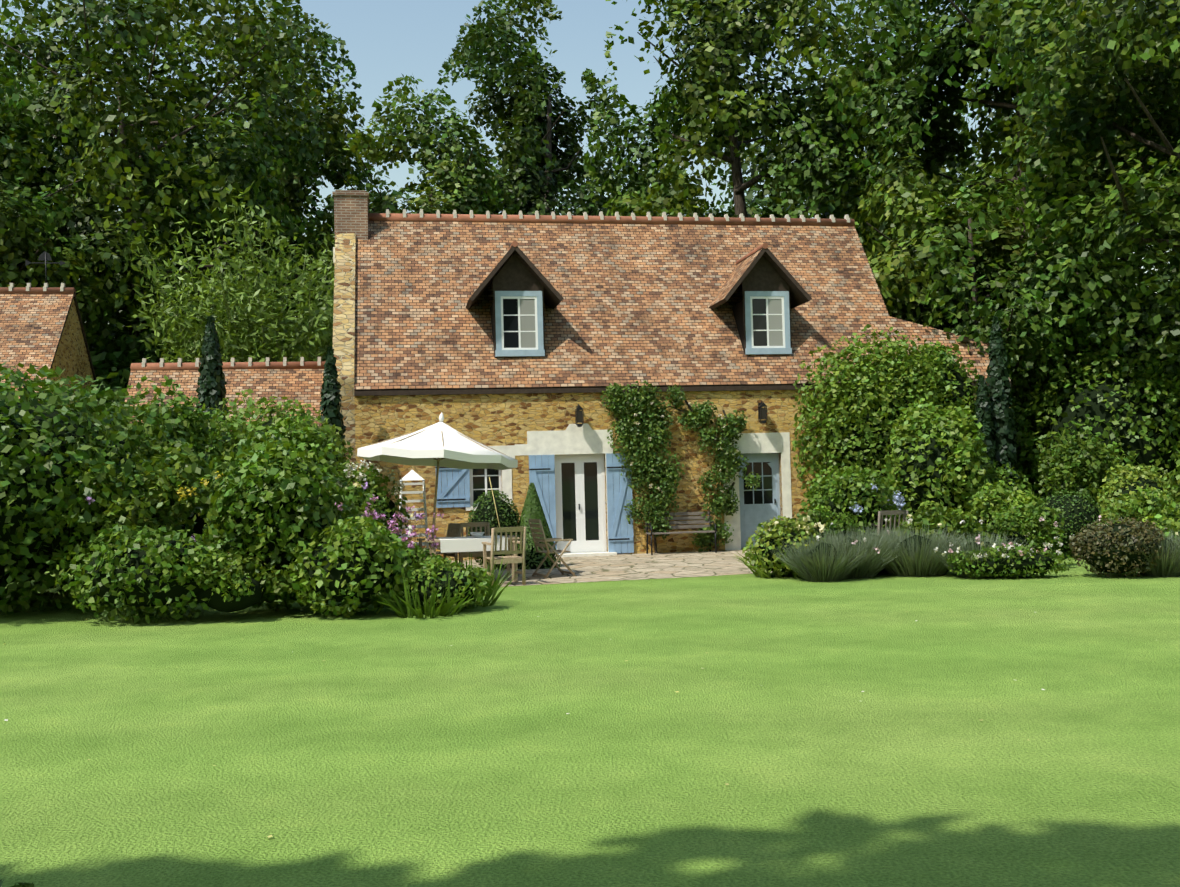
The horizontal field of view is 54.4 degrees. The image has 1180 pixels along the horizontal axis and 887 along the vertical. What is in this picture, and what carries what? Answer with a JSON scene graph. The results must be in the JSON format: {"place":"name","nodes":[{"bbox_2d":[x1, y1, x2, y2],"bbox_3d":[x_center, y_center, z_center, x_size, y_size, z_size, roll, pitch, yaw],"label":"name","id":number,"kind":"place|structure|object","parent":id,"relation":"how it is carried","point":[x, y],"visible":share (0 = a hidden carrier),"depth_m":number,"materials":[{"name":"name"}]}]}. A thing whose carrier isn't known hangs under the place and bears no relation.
{"place":"outdoors","nodes":[
{"label":"outdoors","id":0,"kind":"place"},
{"bbox_2d":[333,233,355,484],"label":"house gable wall","id":1,"kind":"structure","parent":0,"point":[344,312],"depth_m":24.99,"materials":[{"name":"beige stone"}]},
{"bbox_2d":[332,190,369,266],"bbox_3d":[-5.673,-4.947,27.367,0.850,1.980,1.040,-1,-2,-9],"label":"house chimney","id":2,"kind":"object","parent":1,"relation":"on","point":[351,211],"visible":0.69,"depth_m":26.91,"materials":[{"name":"brown brick"}]},
{"bbox_2d":[0,0,1171,323],"label":"sky","id":3,"kind":"structure","parent":0,"point":[385,40],"materials":[{"name":"blue"}]},
{"bbox_2d":[0,548,1179,886],"bbox_3d":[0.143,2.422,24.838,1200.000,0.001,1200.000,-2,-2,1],"label":"lawn","id":4,"kind":"structure","parent":0,"point":[836,734],"depth_m":7.40,"materials":[{"name":"green plant"}]},
{"bbox_2d":[0,879,34,886],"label":"weed","id":5,"kind":"object","parent":4,"relation":"on","point":[24,884],"visible":1,"depth_m":4.59,"materials":[{"name":"green plant"}]},
{"bbox_2d":[0,283,96,409],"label":"outbuilding","id":6,"kind":"structure","parent":4,"relation":"on","point":[40,327],"depth_m":29.34,"materials":[{"name":"tile"}]},
{"bbox_2d":[25,251,64,282],"bbox_3d":[-14.266,-4.526,30.084,1.000,1.050,0.036,-1,-2,-10],"label":"weather vane","id":7,"kind":"object","parent":6,"relation":"attached to","point":[45,256],"visible":0.94,"depth_m":30.08,"materials":[{"name":"black metal"}]},
{"bbox_2d":[0,32,106,351],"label":"oak tree","id":8,"kind":"object","parent":4,"relation":"on","point":[36,183],"depth_m":39.06,"materials":[{"name":"green plant"}]},
{"bbox_2d":[0,27,121,241],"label":"oak tree","id":9,"kind":"object","parent":4,"relation":"on","point":[25,89],"depth_m":48.14,"materials":[{"name":"green plant"}]},
{"bbox_2d":[0,57,126,363],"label":"oak tree","id":10,"kind":"object","parent":4,"relation":"on","point":[33,274],"depth_m":33.69,"materials":[{"name":"green plant"}]},
{"bbox_2d":[0,0,325,378],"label":"oak tree","id":11,"kind":"object","parent":4,"relation":"on","point":[68,106],"depth_m":36.49,"materials":[{"name":"green plant"}]},
{"bbox_2d":[85,127,333,351],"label":"oak tree","id":12,"kind":"object","parent":4,"relation":"on","point":[317,195],"depth_m":62.40,"materials":[{"name":"green plant"}]},
{"bbox_2d":[195,315,228,452],"bbox_3d":[-8.224,-0.056,24.982,0.924,5.517,0.887,-2,-2,1],"label":"cypress","id":13,"kind":"object","parent":4,"relation":"on","point":[211,345],"depth_m":24.88,"materials":[{"name":"green plant"}]},
{"bbox_2d":[115,185,334,362],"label":"bamboo clump leaves","id":14,"kind":"object","parent":4,"relation":"on","point":[293,329],"visible":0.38,"depth_m":32.63,"materials":[{"name":"green plant"}]},
{"bbox_2d":[125,357,325,430],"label":"tiled roof","id":15,"kind":"structure","parent":4,"relation":"on","point":[301,381],"depth_m":28.18,"materials":[{"name":"brown tile"}]},
{"bbox_2d":[127,9,388,341],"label":"oak tree","id":16,"kind":"object","parent":4,"relation":"on","point":[333,119],"depth_m":46.67,"materials":[{"name":"green plant"}]},
{"bbox_2d":[0,361,517,623],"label":"border foliage","id":17,"kind":"object","parent":4,"relation":"on","point":[167,445],"visible":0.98,"depth_m":14.94,"materials":[{"name":"green plant"}]},
{"bbox_2d":[85,482,419,562],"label":"border flowers","id":18,"kind":"object","parent":17,"relation":"attached to","point":[417,517],"visible":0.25,"depth_m":15.69,"materials":[{"name":"pink plant"}]},
{"bbox_2d":[277,252,333,356],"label":"oak tree","id":19,"kind":"object","parent":4,"relation":"on","point":[313,285],"depth_m":50.98,"materials":[{"name":"green plant"}]},
{"bbox_2d":[319,346,346,486],"bbox_3d":[-5.252,0.298,23.335,0.716,4.592,0.703,-2,-2,1],"label":"cypress","id":20,"kind":"object","parent":4,"relation":"on","point":[330,396],"depth_m":23.28,"materials":[{"name":"green plant"}]},
{"bbox_2d":[322,182,441,262],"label":"oak tree","id":21,"kind":"object","parent":4,"relation":"on","point":[393,193],"depth_m":64.18,"materials":[{"name":"green plant"}]},
{"bbox_2d":[295,73,519,336],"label":"ash tree","id":22,"kind":"object","parent":4,"relation":"on","point":[447,149],"depth_m":43.79,"materials":[{"name":"green plant"}]},
{"bbox_2d":[416,0,629,215],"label":"poplar tree","id":23,"kind":"object","parent":4,"relation":"on","point":[525,162],"depth_m":48.67,"materials":[{"name":"green plant"}]},
{"bbox_2d":[0,362,1179,612],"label":"shrub","id":24,"kind":"object","parent":4,"relation":"on","point":[1092,408],"visible":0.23,"depth_m":17.72,"materials":[{"name":"green plant"}]},
{"bbox_2d":[167,459,1178,557],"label":"border flowers","id":25,"kind":"object","parent":24,"relation":"on","point":[899,501],"visible":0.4,"depth_m":17.75,"materials":[{"name":"purple plant"}]},
{"bbox_2d":[83,248,1179,501],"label":"understory foliage","id":26,"kind":"object","parent":4,"relation":"on","point":[119,358],"depth_m":34.34,"materials":[{"name":"green plant"}]},
{"bbox_2d":[551,142,716,216],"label":"oak tree","id":27,"kind":"object","parent":4,"relation":"on","point":[574,206],"depth_m":64.37,"materials":[{"name":"green plant"}]},
{"bbox_2d":[110,300,1160,483],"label":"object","id":28,"kind":"structure","parent":4,"relation":"on","point":[947,324],"depth_m":33.80,"materials":[{"name":"black"}]},
{"bbox_2d":[355,381,986,560],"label":"house walls","id":29,"kind":"structure","parent":4,"relation":"on","point":[498,419],"depth_m":24.76,"materials":[{"name":"beige stone"}]},
{"bbox_2d":[470,469,501,505],"bbox_3d":[-2.236,0.837,24.648,0.670,0.980,0.060,-1,-2,-9],"label":"house window","id":30,"kind":"structure","parent":29,"relation":"in","point":[480,483],"depth_m":24.64,"materials":[{"name":"white wood"}]},
{"bbox_2d":[435,453,633,552],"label":"shutters","id":31,"kind":"object","parent":29,"relation":"attached to","point":[620,536],"visible":0.58,"depth_m":24.68,"materials":[{"name":"blue wood"}]},
{"bbox_2d":[575,404,583,426],"bbox_3d":[-0.238,-0.604,24.733,0.170,0.501,0.285,-1,-2,-9],"label":"wall lantern","id":32,"kind":"object","parent":29,"relation":"attached to","point":[579,416],"visible":1,"depth_m":24.61,"materials":[{"name":"black metal"}]},
{"bbox_2d":[555,454,606,553],"bbox_3d":[-0.213,1.335,24.983,1.110,2.200,0.110,-1,-2,-9],"label":"french door","id":33,"kind":"structure","parent":29,"relation":"in","point":[580,502],"depth_m":24.98,"materials":[{"name":"white wood"}]},
{"bbox_2d":[464,424,791,556],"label":"house stone surrounds","id":34,"kind":"object","parent":29,"relation":"attached to","point":[575,439],"visible":0.44,"depth_m":24.91,"materials":[{"name":"beige stone"}]},
{"bbox_2d":[354,221,1010,390],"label":"house roof","id":35,"kind":"structure","parent":29,"relation":"on","point":[632,307],"depth_m":26.58,"materials":[{"name":"brown tile"}]},
{"bbox_2d":[466,241,563,357],"bbox_3d":[-1.769,-2.939,25.954,2.060,2.880,2.309,-1,-2,-9],"label":"dormer window","id":36,"kind":"structure","parent":35,"relation":"attached to","point":[524,289],"depth_m":25.17,"materials":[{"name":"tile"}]},
{"bbox_2d":[354,382,1010,395],"bbox_3d":[2.388,-1.206,25.299,14.870,0.100,0.070,-1,-2,-10],"label":"roof eave","id":37,"kind":"object","parent":35,"relation":"attached to","point":[545,390],"visible":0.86,"depth_m":24.72,"materials":[{"name":"brown wood"}]},
{"bbox_2d":[738,453,780,547],"bbox_3d":[3.768,1.286,25.667,0.990,2.130,0.090,-1,-2,-10],"label":"house door","id":38,"kind":"structure","parent":29,"relation":"in","point":[760,504],"depth_m":25.67,"materials":[{"name":"blue wood"}]},
{"bbox_2d":[709,243,811,354],"bbox_3d":[3.822,-3.058,26.889,2.060,2.880,2.309,-1,-2,-9],"label":"dormer window","id":39,"kind":"structure","parent":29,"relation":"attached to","point":[774,292],"depth_m":26.11,"materials":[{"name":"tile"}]},
{"bbox_2d":[758,401,766,423],"bbox_3d":[3.805,-0.690,25.409,0.170,0.501,0.285,-1,-2,-9],"label":"wall lantern","id":40,"kind":"object","parent":29,"relation":"attached to","point":[762,414],"visible":1,"depth_m":25.29,"materials":[{"name":"black metal"}]},
{"bbox_2d":[583,0,944,304],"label":"oak tree","id":41,"kind":"object","parent":4,"relation":"on","point":[745,34],"depth_m":38.45,"materials":[{"name":"green plant"}]},
{"bbox_2d":[704,194,882,260],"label":"oak tree","id":42,"kind":"object","parent":4,"relation":"on","point":[752,211],"depth_m":51.11,"materials":[{"name":"green plant"}]},
{"bbox_2d":[701,53,996,273],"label":"oak tree","id":43,"kind":"object","parent":4,"relation":"on","point":[754,169],"visible":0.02,"depth_m":57.51,"materials":[{"name":"green plant"}]},
{"bbox_2d":[871,510,907,537],"bbox_3d":[5.549,1.705,21.313,0.585,0.940,0.644,-1,-2,-4],"label":"garden chair","id":44,"kind":"object","parent":4,"relation":"on","point":[890,513],"visible":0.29,"depth_m":21.04,"materials":[{"name":"brown wood"}]},
{"bbox_2d":[733,324,1179,581],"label":"border foliage","id":45,"kind":"object","parent":4,"relation":"on","point":[1102,472],"visible":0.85,"depth_m":22.32,"materials":[{"name":"green plant"}]},
{"bbox_2d":[770,0,1179,458],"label":"oak tree","id":46,"kind":"object","parent":4,"relation":"on","point":[943,56],"depth_m":33.16,"materials":[{"name":"green plant"}]},
{"bbox_2d":[974,375,997,469],"bbox_3d":[8.433,0.388,24.512,0.620,3.715,0.632,-2,-2,1],"label":"cypress","id":47,"kind":"object","parent":4,"relation":"on","point":[986,418],"depth_m":24.43,"materials":[{"name":"green plant"}]},
{"bbox_2d":[855,110,1128,489],"bbox_3d":[10.447,-2.929,30.243,7.354,10.503,7.808,-2,-2,1],"label":"hazel tree","id":48,"kind":"object","parent":4,"relation":"on","point":[935,248],"depth_m":28.33,"materials":[{"name":"green plant"}]},
{"bbox_2d":[985,316,1020,483],"bbox_3d":[8.865,-0.262,24.829,0.814,5.036,0.738,-2,-2,1],"label":"cypress","id":49,"kind":"object","parent":4,"relation":"on","point":[1002,360],"depth_m":24.66,"materials":[{"name":"green plant"}]},
{"bbox_2d":[940,27,1175,295],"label":"oak tree","id":50,"kind":"object","parent":4,"relation":"on","point":[992,114],"depth_m":56.37,"materials":[{"name":"green plant"}]},
{"bbox_2d":[956,0,1179,380],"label":"oak tree","id":51,"kind":"object","parent":4,"relation":"on","point":[999,119],"depth_m":36.15,"materials":[{"name":"green plant"}]},
{"bbox_2d":[966,0,1179,422],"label":"oak tree","id":52,"kind":"object","parent":4,"relation":"on","point":[1140,60],"depth_m":26.32,"materials":[{"name":"green plant"}]},
{"bbox_2d":[451,550,771,586],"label":"patio paving","id":53,"kind":"structure","parent":0,"point":[617,567],"depth_m":21.10,"materials":[{"name":"beige stone"}]},
{"bbox_2d":[399,470,428,559],"bbox_3d":[-3.219,1.433,20.898,0.580,1.921,0.418,-1,-2,-7],"label":"obelisk","id":54,"kind":"object","parent":53,"relation":"on","point":[412,475],"visible":0.54,"depth_m":20.76,"materials":[{"name":"white paint"}]},
{"bbox_2d":[357,412,517,537],"bbox_3d":[-2.562,0.901,19.516,2.515,2.866,2.520,0,-2,-34],"label":"parasol","id":55,"kind":"object","parent":53,"relation":"on","point":[440,443],"visible":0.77,"depth_m":18.99,"materials":[{"name":"white fabric"}]},
{"bbox_2d":[417,523,462,563],"bbox_3d":[-2.629,1.885,20.149,0.641,0.940,0.585,-1,-2,-29],"label":"garden armchair","id":56,"kind":"object","parent":53,"relation":"on","point":[454,529],"visible":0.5,"depth_m":20.22,"materials":[{"name":"brown wood"}]},
{"bbox_2d":[425,532,519,581],"bbox_3d":[-1.972,1.899,19.171,1.500,0.820,0.874,-1,-2,-11],"label":"garden table","id":57,"kind":"object","parent":53,"relation":"on","point":[474,541],"visible":0.71,"depth_m":18.77,"materials":[{"name":"white wood"}]},
{"bbox_2d":[459,522,490,572],"bbox_3d":[-2.020,1.871,20.214,0.585,0.940,0.644,-1,-2,-9],"label":"chair","id":58,"kind":"object","parent":53,"relation":"on","point":[475,525],"visible":0.35,"depth_m":20.46,"materials":[{"name":"brown wood"}]},
{"bbox_2d":[489,477,505,555],"bbox_3d":[-1.697,1.493,21.406,0.354,1.754,0.022,-2,-2,9],"label":"pole","id":59,"kind":"object","parent":53,"relation":"on","point":[495,505],"visible":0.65,"depth_m":21.42,"materials":[{"name":"yellow"}]},
{"bbox_2d":[482,526,525,584],"bbox_3d":[-1.367,1.799,18.379,0.585,0.940,0.643,-1,-2,-19],"label":"garden armchair","id":60,"kind":"object","parent":53,"relation":"on","point":[515,559],"visible":1,"depth_m":18.19,"materials":[{"name":"brown wood"}]},
{"bbox_2d":[467,482,561,569],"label":"topiary bushes","id":61,"kind":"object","parent":53,"relation":"on","point":[533,508],"depth_m":21.68,"materials":[{"name":"green plant"}]},
{"bbox_2d":[528,519,575,578],"bbox_3d":[-0.652,1.798,19.755,0.661,1.013,0.600,-1,-2,-24],"label":"folding chair","id":62,"kind":"object","parent":53,"relation":"on","point":[545,540],"visible":1,"depth_m":19.61,"materials":[{"name":"brown wood"}]},
{"bbox_2d":[644,510,716,554],"bbox_3d":[1.965,1.922,24.765,1.490,0.906,0.535,-1,-2,-9],"label":"garden bench","id":63,"kind":"object","parent":53,"relation":"on","point":[647,528],"visible":0.77,"depth_m":24.97,"materials":[{"name":"brown wood"}]},
{"bbox_2d":[600,380,760,552],"bbox_3d":[1.999,0.512,25.003,3.543,3.822,0.494,-1,-2,-9],"label":"climbing rose","id":64,"kind":"object","parent":53,"relation":"on","point":[644,462],"depth_m":24.90,"materials":[{"name":"green plant"}]},
{"bbox_2d":[368,209,854,225],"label":"roof ridge","id":65,"kind":"structure","parent":0,"point":[711,219],"depth_m":28.33,"materials":[{"name":"brown tile"}]},
{"bbox_2d":[1054,355,1075,394],"bbox_3d":[13.226,-0.589,31.804,0.845,5.837,0.819,-2,-2,1],"label":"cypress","id":66,"kind":"object","parent":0,"point":[1065,372],"depth_m":31.66,"materials":[{"name":"green plant"}]}
]}

